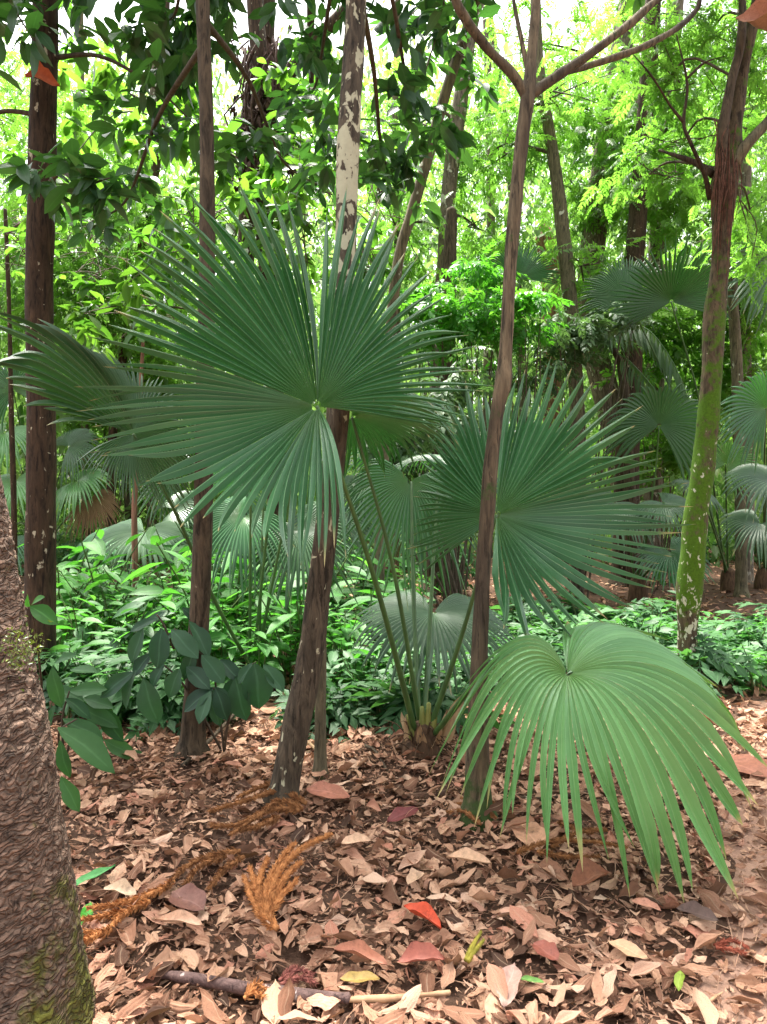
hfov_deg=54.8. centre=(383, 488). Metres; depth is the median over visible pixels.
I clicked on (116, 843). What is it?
fallen leaf
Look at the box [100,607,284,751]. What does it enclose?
dark shrub
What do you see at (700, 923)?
fallen leaf
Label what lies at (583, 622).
leafy plant
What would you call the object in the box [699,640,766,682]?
leafy plant
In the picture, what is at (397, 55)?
slender pale tree
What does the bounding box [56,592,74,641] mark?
leafy plant
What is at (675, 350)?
shrub
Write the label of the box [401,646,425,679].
leafy plant
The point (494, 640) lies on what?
leafy plant
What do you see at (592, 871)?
fallen leaf
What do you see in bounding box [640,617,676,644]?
leafy plant
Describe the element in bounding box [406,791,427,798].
fallen leaf
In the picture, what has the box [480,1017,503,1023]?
fallen leaf
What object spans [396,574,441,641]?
leafy plant
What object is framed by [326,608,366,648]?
leafy plant
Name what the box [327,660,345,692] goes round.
leafy plant
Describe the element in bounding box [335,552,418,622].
leafy plant
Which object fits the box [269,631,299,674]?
leafy plant
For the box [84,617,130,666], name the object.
leafy plant
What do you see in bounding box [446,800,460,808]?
fallen leaf
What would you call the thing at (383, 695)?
leafy plant
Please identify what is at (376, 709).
leafy plant
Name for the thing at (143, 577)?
leafy plant
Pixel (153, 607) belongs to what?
leafy plant
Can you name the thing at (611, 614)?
leafy plant
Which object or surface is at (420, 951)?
fallen leaf
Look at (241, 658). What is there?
leafy plant
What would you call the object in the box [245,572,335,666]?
leafy plant
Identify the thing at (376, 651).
leafy plant
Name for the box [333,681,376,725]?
leafy plant
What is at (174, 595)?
leafy plant
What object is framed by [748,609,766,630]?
leafy plant
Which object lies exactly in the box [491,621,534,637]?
leafy plant
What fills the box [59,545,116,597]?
leafy plant
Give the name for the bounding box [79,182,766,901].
fan palm
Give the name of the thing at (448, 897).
fallen leaf
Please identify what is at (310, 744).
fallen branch
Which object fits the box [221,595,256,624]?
leafy plant
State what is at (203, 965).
fallen leaf
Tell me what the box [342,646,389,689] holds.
leafy plant
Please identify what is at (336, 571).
leafy plant
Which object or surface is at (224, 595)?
leafy plant
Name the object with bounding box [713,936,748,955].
conifer twig
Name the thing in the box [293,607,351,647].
leafy plant
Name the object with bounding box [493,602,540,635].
leafy plant
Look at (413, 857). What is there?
fallen leaf
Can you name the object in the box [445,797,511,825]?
conifer twig
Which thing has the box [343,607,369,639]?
leafy plant
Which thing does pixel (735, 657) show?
leafy plant
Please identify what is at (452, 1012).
fallen leaf
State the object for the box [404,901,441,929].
fallen leaf
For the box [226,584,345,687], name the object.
leafy plant
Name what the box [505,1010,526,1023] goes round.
fallen leaf
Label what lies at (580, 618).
leafy plant
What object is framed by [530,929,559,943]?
fallen leaf
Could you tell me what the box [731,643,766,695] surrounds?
leafy plant
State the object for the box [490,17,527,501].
bent tree
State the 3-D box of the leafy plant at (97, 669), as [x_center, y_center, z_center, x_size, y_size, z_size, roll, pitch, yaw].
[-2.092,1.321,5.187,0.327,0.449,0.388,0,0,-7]
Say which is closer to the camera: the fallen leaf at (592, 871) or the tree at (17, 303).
the fallen leaf at (592, 871)
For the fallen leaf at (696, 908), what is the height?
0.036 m
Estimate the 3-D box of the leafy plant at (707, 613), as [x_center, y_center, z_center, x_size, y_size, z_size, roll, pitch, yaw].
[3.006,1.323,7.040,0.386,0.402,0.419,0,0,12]
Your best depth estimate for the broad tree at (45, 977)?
1.98 m
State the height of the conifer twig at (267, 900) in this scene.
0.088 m
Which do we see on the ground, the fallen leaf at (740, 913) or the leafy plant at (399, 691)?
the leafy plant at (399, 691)
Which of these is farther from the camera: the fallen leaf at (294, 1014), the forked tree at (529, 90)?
the forked tree at (529, 90)
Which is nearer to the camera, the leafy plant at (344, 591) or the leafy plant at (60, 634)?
the leafy plant at (60, 634)
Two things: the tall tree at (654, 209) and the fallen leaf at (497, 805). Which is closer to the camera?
the fallen leaf at (497, 805)
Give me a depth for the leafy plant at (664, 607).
7.27 m
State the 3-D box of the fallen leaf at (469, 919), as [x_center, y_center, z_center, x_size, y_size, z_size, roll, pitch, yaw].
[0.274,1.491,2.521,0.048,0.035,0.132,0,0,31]
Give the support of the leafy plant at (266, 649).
on the ground
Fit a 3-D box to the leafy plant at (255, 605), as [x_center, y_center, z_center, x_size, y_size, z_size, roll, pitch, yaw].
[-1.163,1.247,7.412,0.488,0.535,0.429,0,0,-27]
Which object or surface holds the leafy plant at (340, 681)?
on the ground
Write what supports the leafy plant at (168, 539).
on the ground
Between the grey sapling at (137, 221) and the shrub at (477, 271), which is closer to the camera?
the shrub at (477, 271)
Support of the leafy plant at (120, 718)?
on the ground
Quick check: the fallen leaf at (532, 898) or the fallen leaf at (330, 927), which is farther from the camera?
the fallen leaf at (532, 898)
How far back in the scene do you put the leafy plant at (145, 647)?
5.49 m
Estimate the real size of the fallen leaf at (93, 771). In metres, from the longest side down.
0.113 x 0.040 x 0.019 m
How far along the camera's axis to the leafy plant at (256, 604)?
6.84 m
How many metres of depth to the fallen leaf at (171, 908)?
2.54 m
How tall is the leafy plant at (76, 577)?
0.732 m
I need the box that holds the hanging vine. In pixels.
[307,6,314,83]
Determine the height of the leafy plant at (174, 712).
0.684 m
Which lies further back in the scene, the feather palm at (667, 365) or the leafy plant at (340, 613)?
the feather palm at (667, 365)
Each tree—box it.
[0,0,232,697]
[0,12,124,561]
[0,476,96,1023]
[17,0,316,569]
[65,0,336,762]
[106,0,169,566]
[222,0,398,591]
[260,0,496,811]
[313,4,554,586]
[391,0,400,574]
[418,206,457,594]
[424,0,670,589]
[434,0,747,577]
[451,0,701,831]
[482,5,494,558]
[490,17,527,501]
[570,0,766,571]
[578,0,766,673]
[605,0,660,586]
[632,25,645,542]
[660,0,766,583]
[662,7,766,597]
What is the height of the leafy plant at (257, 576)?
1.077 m
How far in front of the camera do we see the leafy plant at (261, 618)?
6.66 m
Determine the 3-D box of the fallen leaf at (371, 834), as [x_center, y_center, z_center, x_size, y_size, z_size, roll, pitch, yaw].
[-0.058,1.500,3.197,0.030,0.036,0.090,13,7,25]
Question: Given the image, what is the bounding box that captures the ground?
[18,503,766,1023]
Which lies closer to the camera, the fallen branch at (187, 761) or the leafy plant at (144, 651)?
the fallen branch at (187, 761)
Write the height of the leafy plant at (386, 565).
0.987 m
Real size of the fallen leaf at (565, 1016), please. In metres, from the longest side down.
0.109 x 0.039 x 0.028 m
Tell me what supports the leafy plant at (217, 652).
on the ground
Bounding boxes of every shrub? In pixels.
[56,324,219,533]
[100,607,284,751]
[348,343,493,606]
[379,241,551,599]
[465,285,573,602]
[471,301,673,601]
[592,290,766,579]
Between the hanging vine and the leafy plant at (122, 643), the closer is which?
the hanging vine
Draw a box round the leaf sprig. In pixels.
[25,594,57,692]
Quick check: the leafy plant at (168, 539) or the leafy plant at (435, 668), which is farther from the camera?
the leafy plant at (168, 539)
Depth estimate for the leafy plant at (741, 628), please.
6.19 m
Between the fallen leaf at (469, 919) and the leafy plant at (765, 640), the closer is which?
the fallen leaf at (469, 919)
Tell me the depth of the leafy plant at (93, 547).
6.91 m
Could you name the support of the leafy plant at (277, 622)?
on the ground
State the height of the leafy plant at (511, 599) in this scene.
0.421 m
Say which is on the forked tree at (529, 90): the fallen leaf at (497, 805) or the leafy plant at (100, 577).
the fallen leaf at (497, 805)
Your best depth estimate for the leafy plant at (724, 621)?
6.92 m
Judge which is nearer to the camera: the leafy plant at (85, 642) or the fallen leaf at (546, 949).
the fallen leaf at (546, 949)
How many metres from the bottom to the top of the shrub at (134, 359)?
4.987 m
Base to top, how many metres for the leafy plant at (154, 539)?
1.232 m
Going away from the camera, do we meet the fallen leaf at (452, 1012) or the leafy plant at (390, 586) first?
the fallen leaf at (452, 1012)
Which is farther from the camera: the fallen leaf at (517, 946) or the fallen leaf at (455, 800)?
the fallen leaf at (455, 800)
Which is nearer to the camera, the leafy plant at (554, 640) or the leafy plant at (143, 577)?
the leafy plant at (554, 640)
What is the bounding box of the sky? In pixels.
[0,0,766,496]
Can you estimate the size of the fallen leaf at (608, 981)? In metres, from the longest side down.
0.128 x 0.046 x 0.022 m
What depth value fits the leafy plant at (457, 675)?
5.30 m
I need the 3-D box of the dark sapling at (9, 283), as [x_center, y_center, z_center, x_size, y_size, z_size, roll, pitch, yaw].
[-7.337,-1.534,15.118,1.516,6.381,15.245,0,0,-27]
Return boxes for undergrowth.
[17,524,762,605]
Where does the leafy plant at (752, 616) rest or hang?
on the ground
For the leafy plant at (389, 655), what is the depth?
5.40 m
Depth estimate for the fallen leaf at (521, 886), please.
2.75 m
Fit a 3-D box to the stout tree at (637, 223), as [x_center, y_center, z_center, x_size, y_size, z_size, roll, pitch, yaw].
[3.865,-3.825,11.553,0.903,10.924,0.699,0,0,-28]
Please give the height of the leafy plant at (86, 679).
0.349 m
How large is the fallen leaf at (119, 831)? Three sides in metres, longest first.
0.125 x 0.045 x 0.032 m
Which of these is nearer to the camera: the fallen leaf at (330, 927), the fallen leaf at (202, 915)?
the fallen leaf at (330, 927)
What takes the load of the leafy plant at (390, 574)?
on the ground
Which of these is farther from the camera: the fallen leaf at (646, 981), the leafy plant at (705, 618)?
the leafy plant at (705, 618)
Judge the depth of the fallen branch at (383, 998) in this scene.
2.12 m
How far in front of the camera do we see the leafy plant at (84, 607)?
6.92 m
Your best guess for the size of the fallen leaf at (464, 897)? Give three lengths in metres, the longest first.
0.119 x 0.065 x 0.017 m
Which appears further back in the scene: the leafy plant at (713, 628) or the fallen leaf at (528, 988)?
the leafy plant at (713, 628)
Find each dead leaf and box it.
[25,61,59,86]
[736,0,766,31]
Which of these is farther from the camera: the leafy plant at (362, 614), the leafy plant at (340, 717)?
the leafy plant at (362, 614)
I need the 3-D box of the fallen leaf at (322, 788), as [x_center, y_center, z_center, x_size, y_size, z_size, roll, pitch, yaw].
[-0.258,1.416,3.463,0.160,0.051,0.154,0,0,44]
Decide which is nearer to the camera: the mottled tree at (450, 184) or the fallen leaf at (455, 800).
the fallen leaf at (455, 800)
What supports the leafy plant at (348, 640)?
on the ground
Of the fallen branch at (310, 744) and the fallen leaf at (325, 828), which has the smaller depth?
the fallen leaf at (325, 828)
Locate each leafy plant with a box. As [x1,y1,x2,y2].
[17,524,129,593]
[22,565,120,632]
[34,642,119,712]
[41,640,93,684]
[54,672,78,724]
[56,527,173,639]
[56,557,112,594]
[56,560,110,600]
[56,571,134,649]
[56,572,97,623]
[56,589,114,654]
[56,591,102,644]
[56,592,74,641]
[56,605,72,650]
[58,614,112,657]
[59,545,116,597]
[60,592,123,629]
[60,644,104,682]
[62,623,93,645]
[63,594,103,637]
[64,653,164,717]
[64,678,101,719]
[70,559,146,631]
[70,635,126,673]
[71,656,140,703]
[75,639,108,655]
[75,654,124,714]
[77,609,136,648]
[82,581,137,631]
[83,567,161,649]
[83,654,224,735]
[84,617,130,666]
[88,564,154,625]
[92,672,138,723]
[98,626,127,652]
[101,632,147,669]
[104,596,174,669]
[109,673,225,741]
[112,617,170,671]
[113,609,152,662]
[113,645,151,673]
[116,520,213,593]
[118,575,187,629]
[120,543,277,658]
[123,594,177,634]
[124,659,236,722]
[128,582,228,628]
[138,562,168,584]
[143,594,223,661]
[145,573,182,622]
[145,613,179,649]
[146,648,183,672]
[147,588,189,628]
[149,521,247,591]
[150,622,185,630]
[154,623,178,669]
[155,599,218,628]
[157,551,232,606]
[168,560,228,596]
[171,530,285,649]
[174,613,220,653]
[179,603,257,661]
[184,568,245,624]
[209,625,290,682]
[210,654,244,679]
[211,568,247,611]
[211,592,246,625]
[211,631,228,655]
[212,548,258,623]
[214,582,245,625]
[215,538,286,611]
[220,623,291,667]
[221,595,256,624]
[223,621,247,661]
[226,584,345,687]
[230,612,272,650]
[231,619,292,661]
[232,578,288,629]
[236,633,253,667]
[244,549,367,671]
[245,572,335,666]
[245,587,276,620]
[252,606,273,643]
[268,674,361,728]
[269,610,296,643]
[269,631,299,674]
[273,588,295,630]
[274,607,294,633]
[275,682,381,742]
[278,623,295,656]
[284,540,369,624]
[284,603,303,643]
[292,667,338,725]
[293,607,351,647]
[297,612,370,675]
[326,604,360,648]
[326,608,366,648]
[326,636,353,677]
[326,637,348,683]
[326,661,349,693]
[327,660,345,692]
[328,607,377,664]
[330,649,376,700]
[331,628,388,676]
[333,570,357,611]
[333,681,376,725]
[334,535,407,609]
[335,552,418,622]
[335,636,387,682]
[336,679,353,699]
[338,544,410,589]
[339,580,407,643]
[339,695,373,728]
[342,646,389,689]
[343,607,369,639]
[344,571,429,612]
[344,665,390,718]
[349,662,514,736]
[350,584,394,617]
[350,600,382,644]
[351,674,394,720]
[353,565,392,598]
[364,643,411,687]
[367,654,410,706]
[370,660,466,725]
[372,672,390,714]
[374,668,409,704]
[376,644,419,667]
[378,643,406,673]
[383,670,423,719]
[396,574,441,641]
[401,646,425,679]
[405,653,467,696]
[414,655,453,686]
[419,650,460,679]
[434,641,513,695]
[440,663,494,694]
[465,632,519,663]
[467,621,514,644]
[489,604,519,628]
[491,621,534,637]
[492,627,563,659]
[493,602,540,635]
[497,596,524,629]
[509,592,588,621]
[509,600,564,633]
[525,606,547,633]
[528,621,587,645]
[529,605,562,633]
[529,611,603,640]
[533,634,569,671]
[546,643,631,674]
[557,599,597,622]
[558,598,587,615]
[568,614,593,626]
[578,597,675,626]
[590,607,676,644]
[601,604,674,628]
[616,603,676,626]
[620,612,655,627]
[622,611,650,625]
[637,601,675,626]
[639,609,676,631]
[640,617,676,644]
[640,630,766,702]
[647,598,676,625]
[647,614,674,626]
[658,613,741,649]
[659,590,676,620]
[697,622,717,665]
[698,610,766,638]
[698,611,716,626]
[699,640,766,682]
[700,611,720,627]
[702,620,720,637]
[702,621,766,655]
[708,645,766,687]
[712,620,764,649]
[713,615,733,629]
[729,602,766,625]
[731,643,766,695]
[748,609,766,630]
[753,651,766,682]
[754,614,766,629]
[757,639,766,659]
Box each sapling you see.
[0,23,255,559]
[0,139,99,566]
[105,247,131,519]
[131,341,144,596]
[311,317,331,780]
[369,0,500,637]
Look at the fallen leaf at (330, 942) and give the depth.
2.40 m
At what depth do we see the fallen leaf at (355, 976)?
2.20 m
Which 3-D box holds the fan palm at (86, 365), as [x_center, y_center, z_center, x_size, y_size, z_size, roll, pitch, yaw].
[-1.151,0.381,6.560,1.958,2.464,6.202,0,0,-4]
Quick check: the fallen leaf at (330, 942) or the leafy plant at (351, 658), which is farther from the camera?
the leafy plant at (351, 658)
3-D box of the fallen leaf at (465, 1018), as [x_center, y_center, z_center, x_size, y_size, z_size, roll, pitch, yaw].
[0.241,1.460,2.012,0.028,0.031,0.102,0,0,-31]
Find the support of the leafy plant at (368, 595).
on the ground
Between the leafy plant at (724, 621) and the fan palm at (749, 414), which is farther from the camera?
the fan palm at (749, 414)
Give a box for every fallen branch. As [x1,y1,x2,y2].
[161,970,350,1003]
[180,714,234,768]
[281,720,328,759]
[349,990,450,1002]
[364,744,387,771]
[501,791,588,800]
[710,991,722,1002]
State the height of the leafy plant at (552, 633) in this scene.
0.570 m
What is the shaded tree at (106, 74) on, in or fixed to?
on the ground
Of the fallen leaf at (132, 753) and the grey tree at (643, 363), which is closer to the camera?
the fallen leaf at (132, 753)
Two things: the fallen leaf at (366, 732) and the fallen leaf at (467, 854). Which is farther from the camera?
the fallen leaf at (366, 732)
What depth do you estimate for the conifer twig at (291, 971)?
2.21 m
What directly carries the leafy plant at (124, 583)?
on the ground
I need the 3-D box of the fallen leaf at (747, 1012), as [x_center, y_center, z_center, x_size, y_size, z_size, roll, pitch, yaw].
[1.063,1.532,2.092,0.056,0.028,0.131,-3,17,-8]
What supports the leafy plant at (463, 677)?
on the ground
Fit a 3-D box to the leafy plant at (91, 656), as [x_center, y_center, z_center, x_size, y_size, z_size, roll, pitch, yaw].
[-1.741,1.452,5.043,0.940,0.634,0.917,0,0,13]
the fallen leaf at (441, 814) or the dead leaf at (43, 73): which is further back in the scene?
the dead leaf at (43, 73)
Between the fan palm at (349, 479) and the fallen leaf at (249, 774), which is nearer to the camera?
the fallen leaf at (249, 774)
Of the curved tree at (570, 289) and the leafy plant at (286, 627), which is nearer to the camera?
the leafy plant at (286, 627)
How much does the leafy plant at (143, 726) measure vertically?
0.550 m
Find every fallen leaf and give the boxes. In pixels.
[76,864,114,884]
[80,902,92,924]
[86,767,97,785]
[100,841,127,848]
[104,878,136,894]
[104,994,121,1012]
[108,803,119,815]
[110,782,131,789]
[112,1005,150,1020]
[113,824,124,840]
[121,750,137,759]
[133,789,161,799]
[134,978,160,992]
[153,789,166,798]
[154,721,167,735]
[157,909,202,925]
[164,903,198,914]
[169,883,205,910]
[170,951,185,968]
[177,1012,204,1022]
[180,948,198,970]
[181,956,190,970]
[184,819,211,824]
[185,1015,200,1023]
[197,906,208,921]
[198,956,217,971]
[198,987,229,1023]
[206,1020,235,1023]
[231,788,243,801]
[242,770,253,776]
[254,732,272,735]
[256,937,285,962]
[258,766,269,772]
[260,979,280,1023]
[263,755,275,759]
[276,1009,322,1022]
[278,977,294,1023]
[306,780,349,798]
[307,948,334,969]
[315,823,327,832]
[321,914,349,928]
[321,937,333,957]
[324,919,338,944]
[331,740,337,755]
[334,939,387,965]
[340,971,379,982]
[341,832,370,843]
[341,847,366,860]
[358,726,364,735]
[358,727,371,735]
[362,872,387,882]
[365,828,375,843]
[366,799,380,810]
[387,806,417,822]
[393,946,404,955]
[394,774,418,781]
[397,887,413,893]
[397,941,444,962]
[398,849,426,869]
[399,984,420,1012]
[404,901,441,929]
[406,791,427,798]
[406,867,427,884]
[407,858,419,867]
[422,809,445,820]
[426,893,458,902]
[441,1006,485,1023]
[445,755,454,761]
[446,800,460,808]
[446,847,491,864]
[448,794,462,809]
[452,866,476,882]
[452,919,469,933]
[456,829,469,841]
[457,1011,475,1023]
[458,748,465,763]
[460,891,483,908]
[460,911,473,933]
[477,934,486,945]
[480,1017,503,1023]
[484,798,502,815]
[485,917,503,928]
[486,963,507,999]
[495,962,521,1006]
[496,926,522,932]
[503,1006,525,1018]
[505,816,535,827]
[505,933,528,955]
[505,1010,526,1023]
[506,921,522,938]
[509,905,538,937]
[512,822,545,849]
[514,1009,550,1023]
[516,878,527,892]
[518,981,546,994]
[520,894,538,909]
[521,975,543,982]
[522,917,535,944]
[527,911,556,928]
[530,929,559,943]
[533,939,558,959]
[550,1018,602,1023]
[551,963,577,982]
[552,794,560,802]
[553,981,565,1004]
[554,1009,582,1023]
[557,953,580,971]
[571,857,609,886]
[571,963,591,976]
[580,800,597,824]
[584,924,610,936]
[585,935,602,956]
[595,935,611,952]
[603,967,616,997]
[608,939,648,959]
[617,978,656,990]
[622,886,651,897]
[629,960,663,976]
[631,898,660,910]
[642,950,684,979]
[643,892,663,906]
[644,891,665,904]
[662,997,671,1004]
[670,1001,692,1023]
[674,970,684,990]
[677,900,718,920]
[690,917,715,931]
[691,864,703,870]
[693,987,718,1023]
[697,888,731,917]
[722,754,766,777]
[727,995,763,1004]
[728,789,742,795]
[729,910,746,921]
[732,891,758,902]
[742,876,755,887]
[744,1007,757,1022]
[750,771,764,780]
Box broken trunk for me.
[535,223,561,497]
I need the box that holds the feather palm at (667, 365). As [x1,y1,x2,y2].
[575,324,693,587]
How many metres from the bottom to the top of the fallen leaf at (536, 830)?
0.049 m
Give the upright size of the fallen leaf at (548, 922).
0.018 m
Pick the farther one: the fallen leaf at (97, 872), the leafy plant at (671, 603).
the leafy plant at (671, 603)
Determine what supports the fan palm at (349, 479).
on the ground
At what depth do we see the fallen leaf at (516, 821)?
3.14 m
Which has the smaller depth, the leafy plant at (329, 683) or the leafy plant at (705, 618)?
the leafy plant at (329, 683)
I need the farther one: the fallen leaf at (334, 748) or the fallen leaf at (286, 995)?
the fallen leaf at (334, 748)
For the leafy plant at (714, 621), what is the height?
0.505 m
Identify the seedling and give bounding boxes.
[650,570,674,598]
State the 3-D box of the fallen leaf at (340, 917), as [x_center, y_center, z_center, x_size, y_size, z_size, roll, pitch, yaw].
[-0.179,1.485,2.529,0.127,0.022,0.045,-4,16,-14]
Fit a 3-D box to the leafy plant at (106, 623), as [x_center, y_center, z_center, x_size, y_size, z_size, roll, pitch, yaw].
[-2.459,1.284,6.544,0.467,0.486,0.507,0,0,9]
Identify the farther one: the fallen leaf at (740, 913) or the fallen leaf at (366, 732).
the fallen leaf at (366, 732)
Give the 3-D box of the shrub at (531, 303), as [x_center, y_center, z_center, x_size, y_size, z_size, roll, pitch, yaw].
[1.629,-0.455,9.002,1.324,3.974,1.023,0,0,0]
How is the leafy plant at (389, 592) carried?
on the ground
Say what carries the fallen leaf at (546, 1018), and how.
on the ground
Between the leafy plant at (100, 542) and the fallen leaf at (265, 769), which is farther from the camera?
the leafy plant at (100, 542)
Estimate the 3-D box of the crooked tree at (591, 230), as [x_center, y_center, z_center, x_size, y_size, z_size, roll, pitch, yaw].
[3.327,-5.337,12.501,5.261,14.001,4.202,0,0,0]
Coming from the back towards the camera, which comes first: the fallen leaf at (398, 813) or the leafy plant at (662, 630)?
the leafy plant at (662, 630)
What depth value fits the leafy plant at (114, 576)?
6.50 m
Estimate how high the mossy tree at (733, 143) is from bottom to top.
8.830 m
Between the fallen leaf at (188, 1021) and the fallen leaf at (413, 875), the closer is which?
the fallen leaf at (188, 1021)
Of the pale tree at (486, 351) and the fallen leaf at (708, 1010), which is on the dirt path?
the fallen leaf at (708, 1010)
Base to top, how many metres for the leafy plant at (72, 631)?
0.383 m
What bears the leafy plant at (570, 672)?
on the ground
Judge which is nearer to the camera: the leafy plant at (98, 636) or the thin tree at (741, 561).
the leafy plant at (98, 636)
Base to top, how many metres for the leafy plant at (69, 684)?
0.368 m
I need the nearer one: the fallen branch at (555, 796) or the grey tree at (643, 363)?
the fallen branch at (555, 796)
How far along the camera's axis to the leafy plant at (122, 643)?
6.34 m
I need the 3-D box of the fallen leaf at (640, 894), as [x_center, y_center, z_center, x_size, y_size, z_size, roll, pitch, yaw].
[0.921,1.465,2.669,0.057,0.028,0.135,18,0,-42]
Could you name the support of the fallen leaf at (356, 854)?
on the ground
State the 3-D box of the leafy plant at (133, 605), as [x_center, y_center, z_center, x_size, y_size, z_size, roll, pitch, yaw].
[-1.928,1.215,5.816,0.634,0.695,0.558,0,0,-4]
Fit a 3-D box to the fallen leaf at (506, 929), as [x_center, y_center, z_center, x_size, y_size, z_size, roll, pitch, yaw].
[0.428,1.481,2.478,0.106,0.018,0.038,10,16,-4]
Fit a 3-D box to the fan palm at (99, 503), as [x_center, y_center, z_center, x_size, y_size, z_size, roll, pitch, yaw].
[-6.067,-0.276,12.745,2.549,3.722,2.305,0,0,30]
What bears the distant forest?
on the ground
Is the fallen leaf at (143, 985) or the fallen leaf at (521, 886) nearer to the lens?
the fallen leaf at (143, 985)
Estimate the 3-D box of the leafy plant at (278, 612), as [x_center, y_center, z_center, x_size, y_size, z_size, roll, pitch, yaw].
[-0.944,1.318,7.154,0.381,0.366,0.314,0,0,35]
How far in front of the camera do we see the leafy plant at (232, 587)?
7.82 m
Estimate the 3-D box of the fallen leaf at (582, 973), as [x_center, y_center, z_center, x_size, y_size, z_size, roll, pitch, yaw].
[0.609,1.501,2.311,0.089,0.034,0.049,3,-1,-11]
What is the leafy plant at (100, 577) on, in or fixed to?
on the ground
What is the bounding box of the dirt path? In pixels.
[683,700,766,1023]
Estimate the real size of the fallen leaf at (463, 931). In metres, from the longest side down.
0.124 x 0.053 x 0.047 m
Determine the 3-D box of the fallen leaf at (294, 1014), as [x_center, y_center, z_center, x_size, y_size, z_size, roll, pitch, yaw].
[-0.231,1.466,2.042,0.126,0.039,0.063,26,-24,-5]
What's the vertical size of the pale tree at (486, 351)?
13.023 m
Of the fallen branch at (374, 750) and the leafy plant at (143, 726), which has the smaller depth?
the fallen branch at (374, 750)
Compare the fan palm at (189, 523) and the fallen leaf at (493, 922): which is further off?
the fan palm at (189, 523)
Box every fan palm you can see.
[0,312,365,664]
[0,366,123,575]
[69,490,193,586]
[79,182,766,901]
[128,455,266,574]
[287,427,461,582]
[459,243,560,585]
[577,233,760,592]
[585,383,724,603]
[716,230,766,589]
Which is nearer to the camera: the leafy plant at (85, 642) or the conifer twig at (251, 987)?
the conifer twig at (251, 987)
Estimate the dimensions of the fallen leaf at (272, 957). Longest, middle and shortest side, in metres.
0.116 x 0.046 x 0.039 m
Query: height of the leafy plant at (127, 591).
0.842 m
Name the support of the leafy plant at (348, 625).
on the ground
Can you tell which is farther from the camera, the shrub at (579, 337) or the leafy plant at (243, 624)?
the shrub at (579, 337)
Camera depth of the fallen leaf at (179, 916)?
2.51 m
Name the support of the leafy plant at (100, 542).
on the ground
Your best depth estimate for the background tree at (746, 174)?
11.89 m
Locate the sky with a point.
(100, 10)
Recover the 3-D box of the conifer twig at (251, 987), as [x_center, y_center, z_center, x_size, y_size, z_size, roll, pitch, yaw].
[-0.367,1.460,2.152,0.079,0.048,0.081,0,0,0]
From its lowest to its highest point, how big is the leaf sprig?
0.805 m
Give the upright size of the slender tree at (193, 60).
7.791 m
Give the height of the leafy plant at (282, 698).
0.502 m
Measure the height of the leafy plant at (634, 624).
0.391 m
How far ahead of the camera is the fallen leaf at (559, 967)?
2.28 m
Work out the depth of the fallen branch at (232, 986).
2.20 m
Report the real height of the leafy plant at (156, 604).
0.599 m
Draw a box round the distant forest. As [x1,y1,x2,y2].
[0,0,766,568]
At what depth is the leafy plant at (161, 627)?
6.17 m
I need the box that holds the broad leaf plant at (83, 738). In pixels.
[46,652,141,811]
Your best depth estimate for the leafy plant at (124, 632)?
6.07 m
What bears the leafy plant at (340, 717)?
on the ground
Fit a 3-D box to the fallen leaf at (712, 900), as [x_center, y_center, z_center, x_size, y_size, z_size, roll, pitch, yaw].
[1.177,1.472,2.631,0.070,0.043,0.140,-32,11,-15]
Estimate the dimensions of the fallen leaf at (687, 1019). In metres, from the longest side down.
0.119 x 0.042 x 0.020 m
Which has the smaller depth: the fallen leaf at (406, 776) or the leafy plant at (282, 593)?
the fallen leaf at (406, 776)
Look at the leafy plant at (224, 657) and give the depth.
5.59 m
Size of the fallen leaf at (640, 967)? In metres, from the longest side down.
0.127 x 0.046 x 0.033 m
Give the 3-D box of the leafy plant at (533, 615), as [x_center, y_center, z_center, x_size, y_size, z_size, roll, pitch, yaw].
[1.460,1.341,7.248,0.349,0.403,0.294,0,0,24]
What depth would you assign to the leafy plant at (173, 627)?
6.27 m
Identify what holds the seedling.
on the ground
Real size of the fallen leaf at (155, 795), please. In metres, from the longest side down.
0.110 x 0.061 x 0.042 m
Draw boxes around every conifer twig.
[81,878,175,945]
[165,846,244,891]
[206,781,307,837]
[241,832,332,931]
[243,977,268,1001]
[278,965,318,987]
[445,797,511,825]
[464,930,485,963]
[516,819,627,860]
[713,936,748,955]

